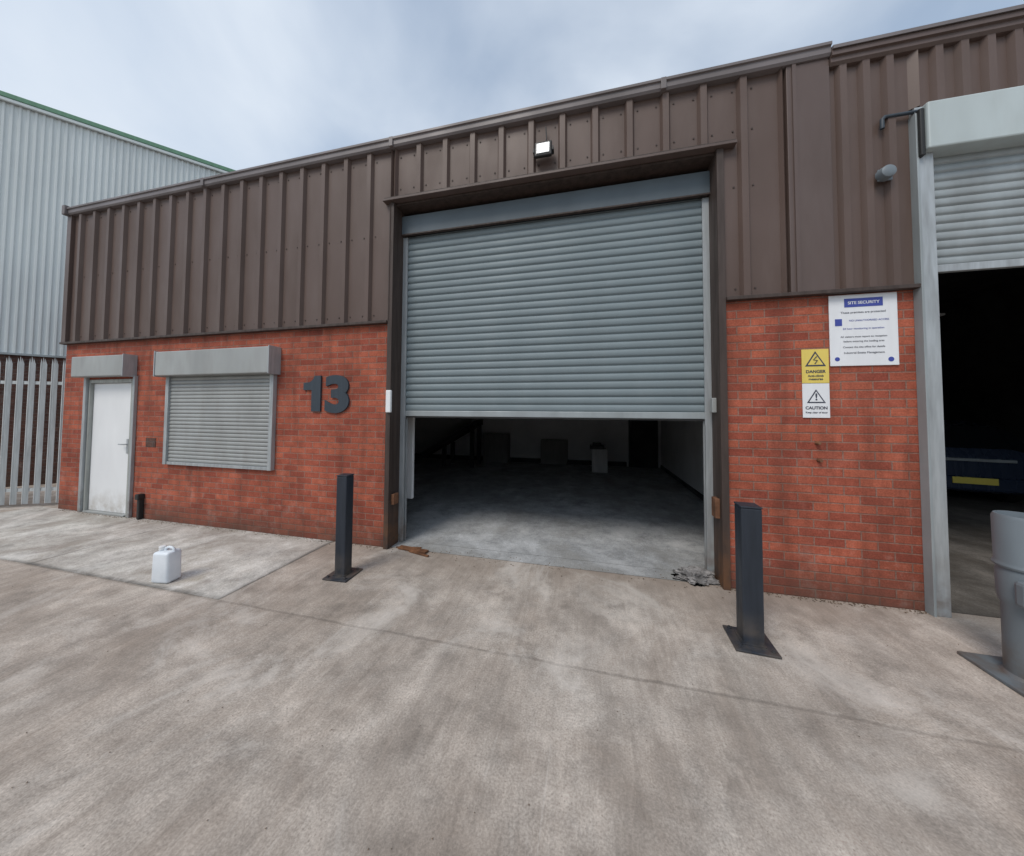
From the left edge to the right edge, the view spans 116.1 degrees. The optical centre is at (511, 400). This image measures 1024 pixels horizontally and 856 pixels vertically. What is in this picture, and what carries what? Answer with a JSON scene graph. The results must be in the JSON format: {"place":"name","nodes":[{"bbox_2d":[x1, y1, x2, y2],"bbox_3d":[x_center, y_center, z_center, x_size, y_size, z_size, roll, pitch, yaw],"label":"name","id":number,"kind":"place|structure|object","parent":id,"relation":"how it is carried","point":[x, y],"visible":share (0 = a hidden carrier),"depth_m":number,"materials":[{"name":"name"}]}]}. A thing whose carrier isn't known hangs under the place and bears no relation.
{"place":"outdoors","nodes":[
{"label":"outdoors","id":0,"kind":"place"},
{"bbox_2d":[0,90,235,486],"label":"grey warehouse building","id":1,"kind":"structure","parent":0,"point":[52,161],"depth_m":6.83,"materials":[{"name":"metal"}]},
{"bbox_2d":[0,483,1023,855],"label":"ground","id":2,"kind":"structure","parent":0,"point":[652,717],"depth_m":1.66,"materials":[{"name":"concrete"}]},
{"bbox_2d":[0,357,65,504],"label":"palisade fence","id":3,"kind":"object","parent":2,"relation":"on","point":[25,489],"visible":0.66,"depth_m":5.22,"materials":[{"name":"metal"}]},
{"bbox_2d":[0,506,331,598],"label":"concrete apron","id":4,"kind":"object","parent":2,"relation":"on","point":[216,564],"visible":1,"depth_m":3.68,"materials":[{"name":"grey concrete"}]},
{"bbox_2d":[82,509,124,516],"bbox_3d":[-6.179,1.714,4.888,0.910,0.022,0.130,0,-2,13],"label":"threshold","id":5,"kind":"object","parent":4,"relation":"on","point":[106,513],"visible":0.51,"depth_m":4.85,"materials":[{"name":"grey concrete"}]},
{"bbox_2d":[151,545,181,582],"bbox_3d":[-3.224,1.519,2.985,0.175,0.321,0.130,0,-2,5],"label":"plastic jerry can","id":6,"kind":"object","parent":4,"relation":"on","point":[166,565],"visible":1,"depth_m":2.93,"materials":[{"name":"white plastic"}]},
{"bbox_2d":[322,473,362,582],"bbox_3d":[-1.640,1.211,3.123,0.250,0.970,0.250,0,-2,10],"label":"bollard","id":7,"kind":"object","parent":2,"relation":"on","point":[344,571],"visible":1,"depth_m":3.08,"materials":[{"name":"metal"}]},
{"bbox_2d":[396,545,428,556],"bbox_3d":[-1.109,1.704,3.665,0.500,0.020,0.155,-1,-2,27],"label":"wooden board","id":8,"kind":"object","parent":2,"relation":"on","point":[419,551],"visible":1,"depth_m":3.63,"materials":[{"name":"brown wood"}]},
{"bbox_2d":[58,290,924,610],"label":"brick wall","id":9,"kind":"structure","parent":2,"relation":"on","point":[842,522],"depth_m":2.92,"materials":[{"name":"red brick"}]},
{"bbox_2d":[71,355,126,377],"bbox_3d":[-6.226,-0.516,4.865,1.160,0.310,0.149,0,-2,13],"label":"shutter box","id":10,"kind":"object","parent":9,"relation":"attached to","point":[97,366],"visible":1,"depth_m":4.79,"materials":[{"name":"metal"}]},
{"bbox_2d":[122,354,137,376],"bbox_3d":[-5.658,-0.518,4.726,0.015,0.330,0.157,0,-2,13],"label":"shutter box end","id":11,"kind":"object","parent":10,"relation":"attached to","point":[129,365],"visible":1,"depth_m":4.72,"materials":[{"name":"grey metal"}]},
{"bbox_2d":[77,376,137,517],"bbox_3d":[-6.169,0.680,4.865,1.145,2.100,0.039,0,-2,13],"label":"door frame","id":12,"kind":"object","parent":9,"relation":"attached to","point":[83,446],"visible":0.89,"depth_m":4.78,"materials":[{"name":"metal"}]},
{"bbox_2d":[83,379,132,516],"bbox_3d":[-6.145,0.703,4.931,1.036,2.058,0.120,0,-2,13],"label":"personnel door","id":13,"kind":"structure","parent":9,"relation":"attached to","point":[92,383],"depth_m":4.99,"materials":[{"name":"grey metal"}]},
{"bbox_2d":[88,383,130,513],"bbox_3d":[-6.169,0.717,4.942,0.910,1.970,0.050,0,-2,13],"label":"door leaf","id":14,"kind":"object","parent":13,"relation":"attached to","point":[109,455],"visible":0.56,"depth_m":4.92,"materials":[{"name":"white paint"}]},
{"bbox_2d":[126,439,128,453],"bbox_3d":[-5.811,0.691,4.826,0.040,0.220,0.012,0,-2,13],"label":"handle plate","id":15,"kind":"object","parent":14,"relation":"attached to","point":[127,442],"visible":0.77,"depth_m":4.82,"materials":[{"name":"silver metal"}]},
{"bbox_2d":[135,493,144,519],"bbox_3d":[-5.408,1.539,4.633,0.070,0.365,0.079,0,-2,13],"label":"waste pipe","id":16,"kind":"object","parent":9,"relation":"attached to","point":[140,498],"visible":1,"depth_m":4.62,"materials":[{"name":"black plastic"}]},
{"bbox_2d":[146,438,155,446],"bbox_3d":[-5.291,0.614,4.677,0.200,0.130,0.005,0,-2,13],"label":"air brick","id":17,"kind":"object","parent":9,"relation":"attached to","point":[150,442],"visible":1,"depth_m":4.67,"materials":[{"name":"brown brick"}]},
{"bbox_2d":[153,345,280,470],"bbox_3d":[-4.037,0.103,4.314,2.034,1.600,0.167,0,-2,13],"label":"window roller shutter","id":18,"kind":"object","parent":9,"relation":"attached to","point":[220,409],"depth_m":4.32,"materials":[{"name":"metal"}]},
{"bbox_2d":[303,375,349,412],"bbox_3d":[-2.320,-0.079,3.986,0.675,0.472,0.022,0,-2,13],"label":"building number sign","id":19,"kind":"object","parent":9,"relation":"attached to","point":[339,393],"visible":1,"depth_m":3.96,"materials":[{"name":"grey metal"}]},
{"bbox_2d":[59,283,920,344],"bbox_3d":[-1.962,-0.933,3.909,10.940,0.032,0.067,0,-2,13],"label":"drip flashing","id":20,"kind":"object","parent":9,"relation":"attached to","point":[903,287],"visible":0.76,"depth_m":3.80,"materials":[{"name":"brown metal"}]},
{"bbox_2d":[398,152,713,203],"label":"wall","id":21,"kind":"structure","parent":9,"relation":"on","point":[565,176],"depth_m":3.42,"materials":[{"name":"brown metal"}]},
{"bbox_2d":[61,215,75,341],"bbox_3d":[-7.217,-1.987,5.203,0.100,2.100,0.060,0,-2,13],"label":"corner flashing","id":22,"kind":"object","parent":21,"relation":"attached to","point":[68,278],"visible":0.76,"depth_m":5.18,"materials":[{"name":"brown metal"}]},
{"bbox_2d":[69,149,393,341],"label":"cladding","id":23,"kind":"structure","parent":21,"relation":"attached to","point":[345,278],"depth_m":4.36,"materials":[{"name":"brown metal"}]},
{"bbox_2d":[80,162,376,336],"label":"cladding fixings","id":24,"kind":"object","parent":23,"relation":"attached to","point":[246,254],"visible":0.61,"depth_m":4.28,"materials":[{"name":"metal"}]},
{"bbox_2d":[394,83,717,195],"bbox_3d":[0.268,-2.737,3.445,3.500,0.630,0.042,0,-2,13],"label":"cladding over door","id":25,"kind":"structure","parent":23,"relation":"attached to","point":[684,120],"depth_m":3.37,"materials":[{"name":"brown metal"}]},
{"bbox_2d":[533,127,553,158],"bbox_3d":[0.331,-2.732,3.364,0.216,0.366,0.087,0,-2,13],"label":"floodlight","id":26,"kind":"object","parent":25,"relation":"attached to","point":[543,149],"visible":1,"depth_m":3.33,"materials":[{"name":"black plastic"}]},
{"bbox_2d":[400,87,752,189],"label":"cladding fixings","id":27,"kind":"object","parent":25,"relation":"attached to","point":[570,124],"visible":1,"depth_m":3.35,"materials":[{"name":"metal"}]},
{"bbox_2d":[66,41,831,216],"bbox_3d":[-2.197,-3.094,4.052,10.305,0.135,0.150,0,-2,13],"label":"gutter","id":28,"kind":"object","parent":21,"relation":"on","point":[773,63],"visible":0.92,"depth_m":3.50,"materials":[{"name":"brown metal"}]},
{"bbox_2d":[61,205,69,216],"bbox_3d":[-7.231,-3.083,5.242,0.080,0.155,0.180,0,-2,13],"label":"gutter stop end","id":29,"kind":"object","parent":28,"relation":"attached to","point":[64,211],"visible":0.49,"depth_m":5.16,"materials":[{"name":"metal"}]},
{"bbox_2d":[718,68,787,296],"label":"cladding","id":30,"kind":"structure","parent":21,"relation":"attached to","point":[756,255],"depth_m":2.96,"materials":[{"name":"brown metal"}]},
{"bbox_2d":[783,58,834,291],"bbox_3d":[2.651,-1.998,2.860,0.325,2.080,0.058,0,-2,13],"label":"corner flashing","id":31,"kind":"object","parent":21,"relation":"attached to","point":[815,184],"visible":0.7,"depth_m":2.83,"materials":[{"name":"metal"}]},
{"bbox_2d":[791,63,801,291],"bbox_3d":[2.538,-1.998,2.850,0.030,2.080,0.011,0,-2,13],"label":"corner flashing lip","id":32,"kind":"object","parent":31,"relation":"attached to","point":[796,179],"visible":1,"depth_m":2.85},
{"bbox_2d":[801,349,829,417],"bbox_3d":[2.670,-0.151,2.807,0.200,0.605,0.015,0,-2,13],"label":"warning sign","id":33,"kind":"object","parent":9,"relation":"attached to","point":[816,393],"visible":1,"depth_m":2.81,"materials":[{"name":"yellow plastic"}]},
{"bbox_2d":[828,292,898,365],"bbox_3d":[3.014,-0.609,2.741,0.480,0.620,0.013,0,-2,13],"label":"notice sign","id":34,"kind":"object","parent":9,"relation":"attached to","point":[863,329],"visible":1,"depth_m":2.74,"materials":[{"name":"white plastic"}]},
{"bbox_3d":[6.450,-1.951,2.098,7.410,2.020,0.216,0,-2,13],"label":"upper wall","id":35,"kind":"object","parent":9,"relation":"on","visible":0},
{"bbox_2d":[829,54,913,288],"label":"cladding pier","id":36,"kind":"structure","parent":35,"relation":"attached to","point":[872,225],"depth_m":2.75,"materials":[{"name":"brown metal"}]},
{"bbox_2d":[875,164,896,181],"bbox_3d":[3.142,-1.911,2.676,0.115,0.110,0.073,0,-2,13],"label":"wall lamp","id":37,"kind":"object","parent":36,"relation":"attached to","point":[886,173],"visible":1,"depth_m":2.66,"materials":[{"name":"grey paint"}]},
{"bbox_2d":[879,109,917,129],"bbox_3d":[3.276,-2.377,2.700,0.264,0.114,0.030,0,-2,13],"label":"conduit pipe","id":38,"kind":"object","parent":36,"relation":"attached to","point":[882,121],"visible":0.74,"depth_m":2.70,"materials":[{"name":"grey metal"}]},
{"bbox_2d":[829,9,1023,69],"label":"verge flashing","id":39,"kind":"object","parent":35,"relation":"on","point":[954,34],"visible":0.67,"depth_m":2.66,"materials":[{"name":"brown metal"}]},
{"bbox_2d":[831,4,1023,50],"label":"verge lip","id":40,"kind":"object","parent":39,"relation":"on","point":[934,25],"visible":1,"depth_m":2.63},
{"bbox_2d":[906,28,1023,109],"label":"cladding over opening","id":41,"kind":"structure","parent":35,"relation":"attached to","point":[990,62],"depth_m":2.62,"materials":[{"name":"brown metal"}]},
{"bbox_2d":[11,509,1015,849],"bbox_3d":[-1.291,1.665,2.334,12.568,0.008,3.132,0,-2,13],"label":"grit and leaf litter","id":42,"kind":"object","parent":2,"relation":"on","point":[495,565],"visible":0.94,"depth_m":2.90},
{"bbox_2d":[414,418,660,467],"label":"back wall","id":43,"kind":"structure","parent":2,"relation":"on","point":[579,435],"depth_m":10.01,"materials":[{"name":"grey paint"}]},
{"bbox_2d":[628,420,630,466],"bbox_3d":[3.446,0.888,9.362,0.055,2.093,0.039,0,-2,13],"label":"interior door frame","id":44,"kind":"object","parent":43,"relation":"attached to","point":[629,430],"visible":0.64,"depth_m":9.33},
{"bbox_2d":[631,420,657,467],"bbox_3d":[3.830,0.912,9.259,0.730,2.043,0.058,0,-2,13],"label":"interior door","id":45,"kind":"structure","parent":44,"relation":"in","point":[644,443],"depth_m":9.22,"materials":[{"name":"black"}]},
{"bbox_2d":[405,458,704,569],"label":"interior floor slab","id":46,"kind":"structure","parent":2,"relation":"on","point":[642,517],"depth_m":5.06,"materials":[{"name":"grey concrete"}]},
{"bbox_2d":[414,420,482,467],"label":"loading ramp","id":47,"kind":"structure","parent":46,"relation":"on","point":[471,427],"depth_m":9.28,"materials":[{"name":"black metal"}]},
{"bbox_2d":[483,433,567,464],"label":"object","id":48,"kind":"object","parent":46,"relation":"on","point":[496,447],"depth_m":9.81,"materials":[{"name":"black"}]},
{"bbox_2d":[414,453,703,500],"bbox_3d":[0.549,1.842,9.089,11.867,0.133,5.335,-2,-3,45],"label":"skirting","id":49,"kind":"object","parent":46,"relation":"on","point":[615,463],"visible":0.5,"depth_m":9.65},
{"bbox_2d":[592,448,607,472],"bbox_3d":[2.357,1.596,8.613,0.400,0.613,0.450,0,-2,13],"label":"storage cabinet","id":50,"kind":"object","parent":46,"relation":"on","point":[599,460],"visible":0.86,"depth_m":8.39,"materials":[{"name":"grey metal"}]},
{"bbox_2d":[590,442,603,448],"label":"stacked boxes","id":51,"kind":"object","parent":50,"relation":"on","point":[595,445],"visible":1,"depth_m":8.41,"materials":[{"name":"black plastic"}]},
{"bbox_2d":[392,541,720,585],"bbox_3d":[0.276,1.716,3.442,3.500,0.001,0.200,0,-2,13],"label":"interior threshold","id":52,"kind":"object","parent":2,"relation":"on","point":[588,565],"visible":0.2,"depth_m":3.42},
{"bbox_2d":[383,148,730,590],"bbox_3d":[0.290,-0.328,3.519,3.560,4.100,0.345,0,-2,13],"label":"opening jamb","id":53,"kind":"object","parent":2,"relation":"on","point":[722,566],"visible":0.65,"depth_m":3.10,"materials":[{"name":"metal"}]},
{"bbox_2d":[385,390,391,411],"bbox_3d":[-1.437,0.009,3.721,0.065,0.260,0.034,0,-2,13],"label":"control box","id":54,"kind":"object","parent":53,"relation":"attached to","point":[388,400],"visible":1,"depth_m":3.71,"materials":[{"name":"white paint"}]},
{"bbox_2d":[391,492,398,504],"bbox_3d":[-1.390,1.162,3.785,0.039,0.120,0.100,0,-2,13],"label":"guide bracket","id":55,"kind":"object","parent":53,"relation":"attached to","point":[394,498],"visible":1,"depth_m":3.75,"materials":[{"name":"metal"}]},
{"bbox_2d":[407,417,414,498],"bbox_3d":[-1.576,0.481,4.394,0.500,1.680,0.050,0,-2,13],"label":"hinged panel","id":56,"kind":"object","parent":53,"relation":"attached to","point":[410,459],"visible":0.24,"depth_m":4.31,"materials":[{"name":"white paint"}]},
{"bbox_2d":[396,152,714,215],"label":"opening soffit","id":57,"kind":"structure","parent":53,"relation":"attached to","point":[665,168],"depth_m":3.48,"materials":[{"name":"metal"}]},
{"bbox_2d":[398,171,714,577],"bbox_3d":[0.338,-0.281,3.719,3.440,4.020,0.432,0,-2,13],"label":"vehicle roller shutter","id":58,"kind":"object","parent":53,"relation":"attached to","point":[591,304],"visible":0.91,"depth_m":3.54,"materials":[{"name":"grey metal"}]},
{"bbox_2d":[384,139,735,198],"bbox_3d":[0.281,-2.422,3.432,3.730,0.030,0.052,0,-2,13],"label":"canopy upstand","id":59,"kind":"object","parent":53,"relation":"on","point":[566,167],"visible":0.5,"depth_m":3.33,"materials":[{"name":"metal"}]},
{"bbox_2d":[383,140,736,204],"bbox_3d":[0.278,-2.395,3.421,3.730,0.025,0.085,0,-2,13],"label":"opening canopy","id":60,"kind":"object","parent":53,"relation":"attached to","point":[662,156],"visible":1,"depth_m":3.33,"materials":[{"name":"metal"}]},
{"bbox_2d":[710,398,716,412],"bbox_3d":[1.928,0.046,3.058,0.039,0.140,0.060,0,-2,13],"label":"isolator box","id":61,"kind":"object","parent":53,"relation":"attached to","point":[713,405],"visible":1,"depth_m":3.03,"materials":[{"name":"white plastic"}]},
{"bbox_2d":[711,496,719,518],"bbox_3d":[1.918,1.005,3.005,0.039,0.180,0.100,0,-2,13],"label":"guide bracket","id":62,"kind":"object","parent":53,"relation":"attached to","point":[715,507],"visible":1,"depth_m":2.96,"materials":[{"name":"metal"}]},
{"bbox_2d":[661,420,703,494],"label":"party wall","id":63,"kind":"structure","parent":2,"relation":"on","point":[682,450],"depth_m":6.93,"materials":[{"name":"grey paint"}]},
{"bbox_2d":[671,565,719,585],"bbox_3d":[1.755,1.659,3.072,0.411,0.099,0.303,0,-2,13],"label":"crumpled sheet","id":64,"kind":"object","parent":2,"relation":"on","point":[695,576],"visible":1,"depth_m":3.03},
{"bbox_2d":[723,501,781,659],"bbox_3d":[1.666,1.210,2.245,0.260,0.950,0.260,0,-2,16],"label":"bollard","id":65,"kind":"object","parent":2,"relation":"on","point":[747,635],"visible":1,"depth_m":2.19,"materials":[{"name":"metal"}]},
{"bbox_2d":[909,107,951,617],"bbox_3d":[5.485,-0.373,2.187,4.336,4.160,0.180,0,-2,13],"label":"shutter frame","id":66,"kind":"object","parent":2,"relation":"on","point":[939,488],"visible":0.38,"depth_m":2.58,"materials":[{"name":"grey metal"}]},
{"bbox_2d":[908,113,936,616],"bbox_3d":[3.359,-0.341,2.620,0.017,4.100,0.074,0,-2,13],"label":"shutter rail lip","id":67,"kind":"object","parent":66,"relation":"attached to","point":[925,457],"visible":1,"depth_m":2.61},
{"bbox_2d":[921,85,1023,157],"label":"shutter box","id":68,"kind":"object","parent":66,"relation":"attached to","point":[980,122],"visible":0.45,"depth_m":2.54,"materials":[{"name":"grey metal"}]},
{"bbox_2d":[915,108,925,157],"bbox_3d":[3.391,-2.209,2.693,0.033,0.400,0.150,0,-2,13],"label":"shutter box end","id":69,"kind":"object","parent":68,"relation":"attached to","point":[921,133],"visible":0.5,"depth_m":2.62,"materials":[{"name":"black metal"}]},
{"bbox_2d":[933,146,1023,264],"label":"roller shutter","id":70,"kind":"object","parent":66,"relation":"hanging from","point":[979,204],"depth_m":2.62,"materials":[{"name":"grey metal"}]},
{"bbox_2d":[938,258,1023,273],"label":"bottom rail","id":71,"kind":"object","parent":66,"relation":"attached to","point":[984,265],"depth_m":2.60,"materials":[{"name":"metal"}]},
{"bbox_2d":[957,510,1023,696],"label":"steel guard post","id":72,"kind":"object","parent":2,"relation":"on","point":[1007,560],"visible":1,"depth_m":1.93,"materials":[{"name":"grey metal"}]},
{"bbox_2d":[0,0,1023,169],"label":"sky","id":73,"kind":"structure","parent":0,"point":[232,84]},
{"bbox_2d":[947,490,1023,617],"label":"interior floor","id":74,"kind":"structure","parent":0,"point":[972,583],"depth_m":3.71,"materials":[{"name":"concrete"}]},
{"bbox_2d":[939,281,1023,442],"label":"walls","id":75,"kind":"structure","parent":74,"relation":"on","point":[982,347],"depth_m":7.59,"materials":[{"name":"black"}]},
{"bbox_2d":[944,420,1023,502],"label":"parked car","id":76,"kind":"object","parent":74,"relation":"on","point":[988,460],"visible":0.28,"depth_m":5.52,"materials":[{"name":"paint"}]}
]}

